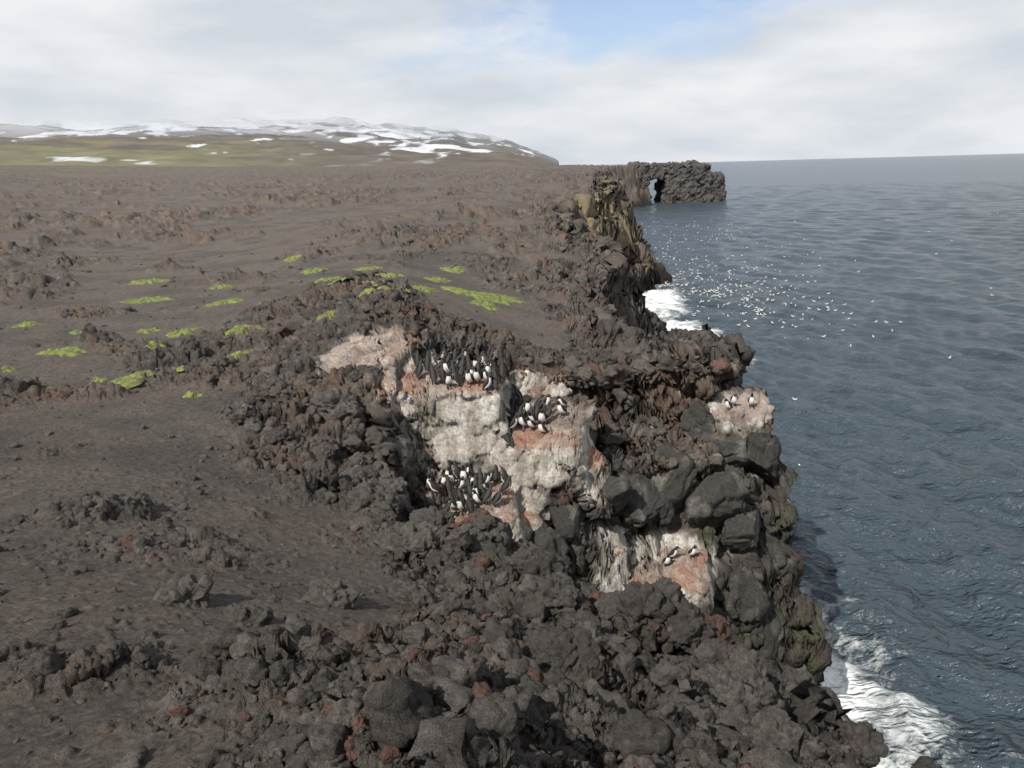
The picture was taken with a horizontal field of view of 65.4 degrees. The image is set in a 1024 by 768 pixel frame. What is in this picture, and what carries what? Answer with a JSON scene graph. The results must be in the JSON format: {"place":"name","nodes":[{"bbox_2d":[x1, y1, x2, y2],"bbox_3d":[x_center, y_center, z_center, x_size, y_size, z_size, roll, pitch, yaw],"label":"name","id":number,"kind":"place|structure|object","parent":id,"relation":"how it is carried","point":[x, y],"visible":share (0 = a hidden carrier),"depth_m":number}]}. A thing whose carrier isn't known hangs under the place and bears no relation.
{"place":"outdoors","nodes":[
{"label":"outdoors","id":0,"kind":"place"},
{"bbox_2d":[0,125,558,166],"bbox_3d":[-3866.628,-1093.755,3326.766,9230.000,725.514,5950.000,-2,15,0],"label":"snowy hills","id":1,"kind":"structure","parent":0,"point":[187,147],"depth_m":1491.19},
{"bbox_2d":[0,164,868,767],"bbox_3d":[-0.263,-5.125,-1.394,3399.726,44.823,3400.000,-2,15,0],"label":"lava cliff terrain","id":2,"kind":"structure","parent":0,"point":[130,218],"depth_m":16.68},
{"bbox_2d":[0,365,16,371],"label":"moss patch","id":3,"kind":"object","parent":2,"relation":"on","point":[4,368],"visible":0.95,"depth_m":19.88},
{"bbox_2d":[12,321,41,327],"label":"moss patch","id":4,"kind":"object","parent":2,"relation":"on","point":[28,323],"visible":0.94,"depth_m":27.10},
{"bbox_2d":[36,346,87,357],"bbox_3d":[-12.698,-0.907,22.435,1.666,0.230,1.370,-2,15,0],"label":"moss patch","id":5,"kind":"object","parent":2,"relation":"on","point":[67,351],"visible":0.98,"depth_m":22.22},
{"bbox_2d":[69,329,81,334],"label":"moss patch","id":6,"kind":"object","parent":2,"relation":"on","point":[76,332],"visible":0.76,"depth_m":25.67},
{"bbox_2d":[90,376,109,382],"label":"moss patch","id":7,"kind":"object","parent":2,"relation":"on","point":[97,379],"visible":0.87,"depth_m":18.45},
{"bbox_2d":[107,370,154,389],"bbox_3d":[-8.651,-0.021,17.796,1.600,0.524,1.128,4,16,20],"label":"moss patch","id":8,"kind":"object","parent":2,"relation":"on","point":[123,381],"visible":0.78,"depth_m":17.49},
{"bbox_2d":[119,296,175,303],"bbox_3d":[-15.109,-3.512,33.175,2.513,0.262,1.796,-2,15,0],"label":"moss patch","id":9,"kind":"object","parent":2,"relation":"on","point":[147,299],"visible":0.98,"depth_m":32.82},
{"bbox_2d":[127,278,169,284],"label":"moss patch","id":10,"kind":"object","parent":2,"relation":"on","point":[146,281],"visible":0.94,"depth_m":39.61},
{"bbox_2d":[137,327,161,333],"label":"moss patch","id":11,"kind":"object","parent":2,"relation":"on","point":[150,330],"visible":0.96,"depth_m":25.22},
{"bbox_2d":[145,340,165,349],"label":"moss patch","id":12,"kind":"object","parent":2,"relation":"on","point":[150,344],"visible":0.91,"depth_m":21.35},
{"bbox_2d":[166,327,203,337],"bbox_3d":[-10.134,-1.575,24.411,1.033,0.254,1.345,2,16,11],"label":"moss patch","id":13,"kind":"object","parent":2,"relation":"on","point":[185,331],"visible":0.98,"depth_m":24.20},
{"bbox_2d":[182,391,205,397],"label":"moss patch","id":14,"kind":"object","parent":2,"relation":"on","point":[190,394],"visible":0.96,"depth_m":16.50},
{"bbox_2d":[209,284,232,289],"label":"moss patch","id":15,"kind":"object","parent":2,"relation":"on","point":[218,286],"visible":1,"depth_m":35.86},
{"bbox_2d":[203,298,244,306],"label":"moss patch","id":16,"kind":"object","parent":2,"relation":"on","point":[228,301],"visible":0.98,"depth_m":29.88},
{"bbox_2d":[226,349,255,360],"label":"moss patch","id":17,"kind":"object","parent":2,"relation":"on","point":[236,354],"visible":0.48,"depth_m":19.75},
{"bbox_2d":[225,324,264,334],"bbox_3d":[-7.663,-1.592,22.898,1.306,0.248,0.971,-11,18,-30],"label":"moss patch","id":18,"kind":"object","parent":2,"relation":"on","point":[237,329],"visible":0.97,"depth_m":22.58},
{"bbox_2d":[283,255,306,261],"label":"moss patch","id":19,"kind":"object","parent":2,"relation":"on","point":[291,258],"visible":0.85,"depth_m":44.46},
{"bbox_2d":[299,268,328,274],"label":"moss patch","id":20,"kind":"object","parent":2,"relation":"on","point":[311,270],"visible":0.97,"depth_m":37.48},
{"bbox_2d":[317,309,334,320],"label":"moss patch","id":21,"kind":"object","parent":2,"relation":"on","point":[330,314],"visible":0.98,"depth_m":22.68},
{"bbox_2d":[315,276,341,282],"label":"moss patch","id":22,"kind":"object","parent":2,"relation":"on","point":[326,279],"visible":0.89,"depth_m":32.68},
{"bbox_2d":[352,266,382,270],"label":"moss patch","id":23,"kind":"object","parent":2,"relation":"on","point":[368,268],"visible":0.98,"depth_m":36.72},
{"bbox_2d":[359,285,390,296],"bbox_3d":[-4.396,-2.944,25.131,1.030,0.309,0.766,-11,18,-31],"label":"moss patch","id":24,"kind":"object","parent":2,"relation":"on","point":[369,290],"visible":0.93,"depth_m":25.00},
{"bbox_2d":[375,272,404,277],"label":"moss patch","id":25,"kind":"object","parent":2,"relation":"on","point":[391,275],"visible":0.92,"depth_m":33.33},
{"bbox_2d":[414,350,420,366],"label":"guillemot","id":26,"kind":"object","parent":2,"relation":"on","point":[417,357],"visible":0.71,"depth_m":17.36},
{"bbox_2d":[415,360,424,378],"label":"guillemot","id":27,"kind":"object","parent":2,"relation":"on","point":[419,370],"visible":1,"depth_m":16.76},
{"bbox_2d":[410,285,439,292],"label":"moss patch","id":28,"kind":"object","parent":2,"relation":"on","point":[424,289],"visible":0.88,"depth_m":30.03},
{"bbox_2d":[424,351,431,370],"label":"guillemot","id":29,"kind":"object","parent":2,"relation":"on","point":[427,359],"visible":0.89,"depth_m":17.21},
{"bbox_2d":[423,473,432,492],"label":"guillemot","id":30,"kind":"object","parent":2,"relation":"on","point":[426,484],"visible":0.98,"depth_m":15.66},
{"bbox_2d":[426,466,434,481],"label":"guillemot","id":31,"kind":"object","parent":2,"relation":"on","point":[432,476],"visible":0.55,"depth_m":16.06},
{"bbox_2d":[429,362,437,384],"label":"guillemot","id":32,"kind":"object","parent":2,"relation":"on","point":[433,374],"visible":1,"depth_m":16.47},
{"bbox_2d":[427,479,440,496],"bbox_3d":[-1.556,2.025,15.697,0.248,0.378,0.163,-16,16,3],"label":"guillemot","id":33,"kind":"object","parent":2,"relation":"on","point":[434,486],"visible":1,"depth_m":15.65},
{"bbox_2d":[423,277,452,282],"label":"moss patch","id":34,"kind":"object","parent":2,"relation":"on","point":[439,279],"visible":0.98,"depth_m":33.74},
{"bbox_2d":[434,493,441,508],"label":"guillemot","id":35,"kind":"object","parent":2,"relation":"on","point":[437,501],"visible":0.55,"depth_m":15.46},
{"bbox_2d":[434,354,448,372],"bbox_3d":[-1.502,-0.441,17.070,0.257,0.452,0.166,12,3,-35],"label":"guillemot","id":36,"kind":"object","parent":2,"relation":"on","point":[437,366],"visible":0.76,"depth_m":17.02},
{"bbox_2d":[438,482,445,502],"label":"guillemot","id":37,"kind":"object","parent":2,"relation":"on","point":[443,495],"visible":0.79,"depth_m":15.86},
{"bbox_2d":[439,473,445,486],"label":"guillemot","id":38,"kind":"object","parent":2,"relation":"on","point":[442,480],"visible":0.66,"depth_m":16.18},
{"bbox_2d":[439,362,446,382],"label":"guillemot","id":39,"kind":"object","parent":2,"relation":"on","point":[442,373],"visible":0.94,"depth_m":16.60},
{"bbox_2d":[442,358,449,372],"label":"guillemot","id":40,"kind":"object","parent":2,"relation":"on","point":[446,365],"visible":0.57,"depth_m":16.82},
{"bbox_2d":[445,372,451,388],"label":"guillemot","id":41,"kind":"object","parent":2,"relation":"on","point":[448,379],"visible":1,"depth_m":16.32},
{"bbox_2d":[444,474,452,495],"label":"guillemot","id":42,"kind":"object","parent":2,"relation":"on","point":[448,484],"visible":0.76,"depth_m":16.06},
{"bbox_2d":[442,500,455,511],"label":"guillemot","id":43,"kind":"object","parent":2,"relation":"on","point":[448,506],"visible":0.57,"depth_m":15.21},
{"bbox_2d":[448,470,454,488],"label":"guillemot","id":44,"kind":"object","parent":2,"relation":"on","point":[451,476],"visible":0.69,"depth_m":16.24},
{"bbox_2d":[446,497,456,512],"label":"guillemot","id":45,"kind":"object","parent":2,"relation":"on","point":[453,504],"visible":0.77,"depth_m":15.48},
{"bbox_2d":[447,490,456,509],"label":"guillemot","id":46,"kind":"object","parent":2,"relation":"on","point":[451,496],"visible":0.53,"depth_m":15.75},
{"bbox_2d":[440,266,464,273],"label":"moss patch","id":47,"kind":"object","parent":2,"relation":"on","point":[457,269],"visible":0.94,"depth_m":37.72},
{"bbox_2d":[449,360,456,379],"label":"guillemot","id":48,"kind":"object","parent":2,"relation":"on","point":[452,366],"visible":0.63,"depth_m":16.77},
{"bbox_2d":[451,348,457,359],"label":"guillemot","id":49,"kind":"object","parent":2,"relation":"on","point":[454,355],"visible":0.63,"depth_m":17.66},
{"bbox_2d":[450,367,461,387],"bbox_3d":[-1.167,-0.145,16.448,0.241,0.424,0.156,1,11,37],"label":"guillemot","id":50,"kind":"object","parent":2,"relation":"on","point":[456,377],"visible":1,"depth_m":16.41},
{"bbox_2d":[452,461,461,481],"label":"guillemot","id":51,"kind":"object","parent":2,"relation":"on","point":[457,470],"visible":0.8,"depth_m":16.47},
{"bbox_2d":[456,488,463,501],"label":"guillemot","id":52,"kind":"object","parent":2,"relation":"on","point":[460,494],"visible":0.59,"depth_m":15.70},
{"bbox_2d":[456,496,464,514],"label":"guillemot","id":53,"kind":"object","parent":2,"relation":"on","point":[460,504],"visible":1,"depth_m":15.37},
{"bbox_2d":[456,356,465,368],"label":"guillemot","id":54,"kind":"object","parent":2,"relation":"on","point":[460,362],"visible":0.52,"depth_m":17.22},
{"bbox_2d":[456,362,465,379],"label":"guillemot","id":55,"kind":"object","parent":2,"relation":"on","point":[460,371],"visible":0.62,"depth_m":16.63},
{"bbox_2d":[457,476,464,487],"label":"guillemot","id":56,"kind":"object","parent":2,"relation":"on","point":[461,482],"visible":0.68,"depth_m":16.15},
{"bbox_2d":[460,465,468,480],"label":"guillemot","id":57,"kind":"object","parent":2,"relation":"on","point":[464,473],"visible":0.7,"depth_m":16.30},
{"bbox_2d":[440,286,493,302],"bbox_3d":[-1.702,-3.504,31.515,2.350,0.694,1.942,-2,15,0],"label":"moss patch","id":58,"kind":"object","parent":2,"relation":"on","point":[473,294],"visible":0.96,"depth_m":31.24},
{"bbox_2d":[462,490,473,500],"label":"guillemot","id":59,"kind":"object","parent":2,"relation":"on","point":[465,492],"visible":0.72,"depth_m":15.51},
{"bbox_2d":[464,462,472,477],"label":"guillemot","id":60,"kind":"object","parent":2,"relation":"on","point":[469,469],"visible":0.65,"depth_m":16.52},
{"bbox_2d":[465,354,472,369],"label":"guillemot","id":61,"kind":"object","parent":2,"relation":"on","point":[469,364],"visible":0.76,"depth_m":17.24},
{"bbox_2d":[465,369,473,387],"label":"guillemot","id":62,"kind":"object","parent":2,"relation":"on","point":[469,376],"visible":1,"depth_m":16.36},
{"bbox_2d":[466,478,472,494],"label":"guillemot","id":63,"kind":"object","parent":2,"relation":"on","point":[469,487],"visible":0.49,"depth_m":15.92},
{"bbox_2d":[465,494,475,514],"bbox_3d":[-0.824,2.324,15.376,0.170,0.422,0.280,-12,17,-24],"label":"guillemot","id":64,"kind":"object","parent":2,"relation":"on","point":[470,505],"visible":0.89,"depth_m":15.31},
{"bbox_2d":[0,222,941,767],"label":"lava stones","id":65,"kind":"object","parent":2,"relation":"on","point":[402,712],"visible":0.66,"depth_m":3.76},
{"bbox_2d":[471,473,477,485],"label":"guillemot","id":66,"kind":"object","parent":2,"relation":"on","point":[474,481],"visible":0.49,"depth_m":16.09},
{"bbox_2d":[471,489,481,507],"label":"guillemot","id":67,"kind":"object","parent":2,"relation":"on","point":[477,498],"visible":0.99,"depth_m":15.53},
{"bbox_2d":[472,484,481,501],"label":"guillemot","id":68,"kind":"object","parent":2,"relation":"on","point":[478,491],"visible":0.56,"depth_m":15.69},
{"bbox_2d":[473,366,481,385],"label":"guillemot","id":69,"kind":"object","parent":2,"relation":"on","point":[477,375],"visible":1,"depth_m":16.39},
{"bbox_2d":[477,479,485,496],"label":"guillemot","id":70,"kind":"object","parent":2,"relation":"on","point":[482,489],"visible":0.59,"depth_m":15.88},
{"bbox_2d":[480,480,488,488],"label":"guillemot","id":71,"kind":"object","parent":2,"relation":"on","point":[482,483],"visible":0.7,"depth_m":15.89},
{"bbox_2d":[470,300,501,310],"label":"moss patch","id":72,"kind":"object","parent":2,"relation":"on","point":[488,305],"visible":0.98,"depth_m":29.85},
{"bbox_2d":[482,362,490,373],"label":"guillemot","id":73,"kind":"object","parent":2,"relation":"on","point":[487,367],"visible":0.56,"depth_m":16.63},
{"bbox_2d":[482,374,493,392],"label":"guillemot","id":74,"kind":"object","parent":2,"relation":"on","point":[487,384],"visible":1,"depth_m":16.27},
{"bbox_2d":[483,471,492,482],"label":"guillemot","id":75,"kind":"object","parent":2,"relation":"on","point":[486,478],"visible":0.62,"depth_m":16.22},
{"bbox_2d":[481,482,495,504],"bbox_3d":[-0.456,2.149,15.679,0.260,0.457,0.168,6,9,-42],"label":"guillemot","id":76,"kind":"object","parent":2,"relation":"on","point":[486,494],"visible":1,"depth_m":15.63},
{"bbox_2d":[485,358,498,372],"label":"guillemot","id":77,"kind":"object","parent":2,"relation":"on","point":[492,364],"visible":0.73,"depth_m":16.71},
{"bbox_2d":[487,347,497,358],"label":"guillemot","id":78,"kind":"object","parent":2,"relation":"on","point":[492,353],"visible":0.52,"depth_m":17.69},
{"bbox_2d":[491,371,498,389],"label":"guillemot","id":79,"kind":"object","parent":2,"relation":"on","point":[495,381],"visible":0.99,"depth_m":16.37},
{"bbox_2d":[492,464,499,482],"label":"guillemot","id":80,"kind":"object","parent":2,"relation":"on","point":[495,475],"visible":0.94,"depth_m":16.52},
{"bbox_2d":[492,486,504,507],"bbox_3d":[-0.256,2.209,15.708,0.251,0.441,0.162,5,8,-32],"label":"guillemot","id":81,"kind":"object","parent":2,"relation":"on","point":[497,498],"visible":1,"depth_m":15.67},
{"bbox_2d":[476,291,525,304],"bbox_3d":[-0.467,-3.407,32.117,2.389,0.652,1.884,-6,16,-17],"label":"moss patch","id":82,"kind":"object","parent":2,"relation":"on","point":[500,298],"visible":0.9,"depth_m":32.03},
{"bbox_2d":[498,361,505,378],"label":"guillemot","id":83,"kind":"object","parent":2,"relation":"on","point":[502,369],"visible":0.97,"depth_m":16.78},
{"bbox_2d":[499,400,505,420],"bbox_3d":[-0.196,0.546,16.516,0.175,0.435,0.289,1,12,15],"label":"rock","id":84,"kind":"object","parent":2,"relation":"on","point":[502,411],"visible":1,"depth_m":16.44},
{"bbox_2d":[499,357,508,376],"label":"guillemot","id":85,"kind":"object","parent":2,"relation":"on","point":[506,366],"visible":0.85,"depth_m":16.98},
{"bbox_2d":[500,466,508,481],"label":"guillemot","id":86,"kind":"object","parent":2,"relation":"on","point":[504,475],"visible":0.7,"depth_m":16.41},
{"bbox_2d":[501,475,512,494],"bbox_3d":[-0.101,2.024,16.051,0.236,0.416,0.153,10,5,-34],"label":"guillemot","id":87,"kind":"object","parent":2,"relation":"on","point":[506,483],"visible":0.82,"depth_m":16.01},
{"bbox_2d":[126,273,888,767],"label":"lava boulders","id":88,"kind":"object","parent":2,"relation":"on","point":[738,675],"visible":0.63,"depth_m":8.11},
{"bbox_2d":[503,433,511,447],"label":"guillemot","id":89,"kind":"object","parent":2,"relation":"on","point":[507,437],"visible":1,"depth_m":16.47},
{"bbox_2d":[504,403,511,420],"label":"guillemot","id":90,"kind":"object","parent":2,"relation":"on","point":[508,412],"visible":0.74,"depth_m":16.69},
{"bbox_2d":[509,391,516,410],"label":"guillemot","id":91,"kind":"object","parent":2,"relation":"on","point":[513,402],"visible":0.77,"depth_m":17.42},
{"bbox_2d":[508,412,521,432],"bbox_3d":[0.050,0.785,16.690,0.273,0.481,0.177,10,20,0],"label":"guillemot","id":92,"kind":"object","parent":2,"relation":"on","point":[513,422],"visible":0.88,"depth_m":16.63},
{"bbox_2d":[510,383,522,399],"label":"guillemot","id":93,"kind":"object","parent":2,"relation":"on","point":[516,390],"visible":0.64,"depth_m":17.65},
{"bbox_2d":[515,405,523,425],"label":"guillemot","id":94,"kind":"object","parent":2,"relation":"on","point":[520,408],"visible":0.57,"depth_m":16.92},
{"bbox_2d":[517,393,524,407],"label":"guillemot","id":95,"kind":"object","parent":2,"relation":"on","point":[520,401],"visible":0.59,"depth_m":17.39},
{"bbox_2d":[517,413,527,430],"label":"guillemot","id":96,"kind":"object","parent":2,"relation":"on","point":[522,421],"visible":1,"depth_m":16.59},
{"bbox_2d":[524,398,531,417],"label":"guillemot","id":97,"kind":"object","parent":2,"relation":"on","point":[527,406],"visible":0.71,"depth_m":17.15},
{"bbox_2d":[525,417,535,430],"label":"guillemot","id":98,"kind":"object","parent":2,"relation":"on","point":[531,423],"visible":1,"depth_m":16.57},
{"bbox_2d":[527,411,536,421],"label":"guillemot","id":99,"kind":"object","parent":2,"relation":"on","point":[532,417],"visible":0.73,"depth_m":16.66},
{"bbox_2d":[533,402,539,419],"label":"guillemot","id":100,"kind":"object","parent":2,"relation":"on","point":[536,409],"visible":0.74,"depth_m":17.00},
{"bbox_2d":[534,394,545,406],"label":"guillemot","id":101,"kind":"object","parent":2,"relation":"on","point":[540,399],"visible":0.55,"depth_m":17.32},
{"bbox_2d":[536,420,546,436],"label":"guillemot","id":102,"kind":"object","parent":2,"relation":"on","point":[542,427],"visible":1,"depth_m":16.50},
{"bbox_2d":[538,409,545,424],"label":"guillemot","id":103,"kind":"object","parent":2,"relation":"on","point":[542,416],"visible":0.86,"depth_m":16.65},
{"bbox_2d":[544,394,551,406],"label":"guillemot","id":104,"kind":"object","parent":2,"relation":"on","point":[548,396],"visible":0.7,"depth_m":17.24},
{"bbox_2d":[544,404,553,423],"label":"guillemot","id":105,"kind":"object","parent":2,"relation":"on","point":[548,411],"visible":0.84,"depth_m":16.82},
{"bbox_2d":[555,401,566,418],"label":"guillemot","id":106,"kind":"object","parent":2,"relation":"on","point":[561,408],"visible":1,"depth_m":16.92},
{"bbox_2d":[556,395,566,405],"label":"guillemot","id":107,"kind":"object","parent":2,"relation":"on","point":[562,401],"visible":0.77,"depth_m":17.14},
{"bbox_2d":[663,553,670,566],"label":"guillemot","id":108,"kind":"object","parent":2,"relation":"on","point":[666,560],"visible":1,"depth_m":17.46},
{"bbox_2d":[670,546,681,561],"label":"guillemot","id":109,"kind":"object","parent":2,"relation":"on","point":[673,552],"visible":0.78,"depth_m":17.62},
{"bbox_2d":[529,400,851,721],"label":"basalt blocks","id":110,"kind":"structure","parent":2,"relation":"on","point":[718,495],"depth_m":18.03},
{"bbox_2d":[688,545,697,558],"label":"guillemot","id":111,"kind":"object","parent":2,"relation":"on","point":[692,551],"visible":1,"depth_m":17.63},
{"bbox_2d":[724,398,731,411],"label":"guillemot","id":112,"kind":"object","parent":2,"relation":"on","point":[728,404],"visible":1,"depth_m":19.16},
{"bbox_2d":[730,393,737,407],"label":"guillemot","id":113,"kind":"object","parent":2,"relation":"on","point":[734,399],"visible":1,"depth_m":19.22},
{"bbox_2d":[748,393,754,408],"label":"guillemot","id":114,"kind":"object","parent":2,"relation":"on","point":[751,399],"visible":1,"depth_m":19.25},
{"bbox_2d":[0,0,1023,164],"label":"sky","id":115,"kind":"structure","parent":0,"point":[571,82]},
{"bbox_2d":[595,153,1023,767],"bbox_3d":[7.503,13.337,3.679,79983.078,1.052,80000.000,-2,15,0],"label":"sea","id":116,"kind":"structure","parent":0,"point":[903,449],"depth_m":48.84},
{"bbox_2d":[627,159,726,202],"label":"sea arch","id":117,"kind":"structure","parent":116,"relation":"in","point":[693,180],"depth_m":286.13},
{"bbox_2d":[644,219,992,464],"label":"gull flock","id":118,"kind":"object","parent":116,"relation":"on","point":[692,291],"visible":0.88,"depth_m":87.86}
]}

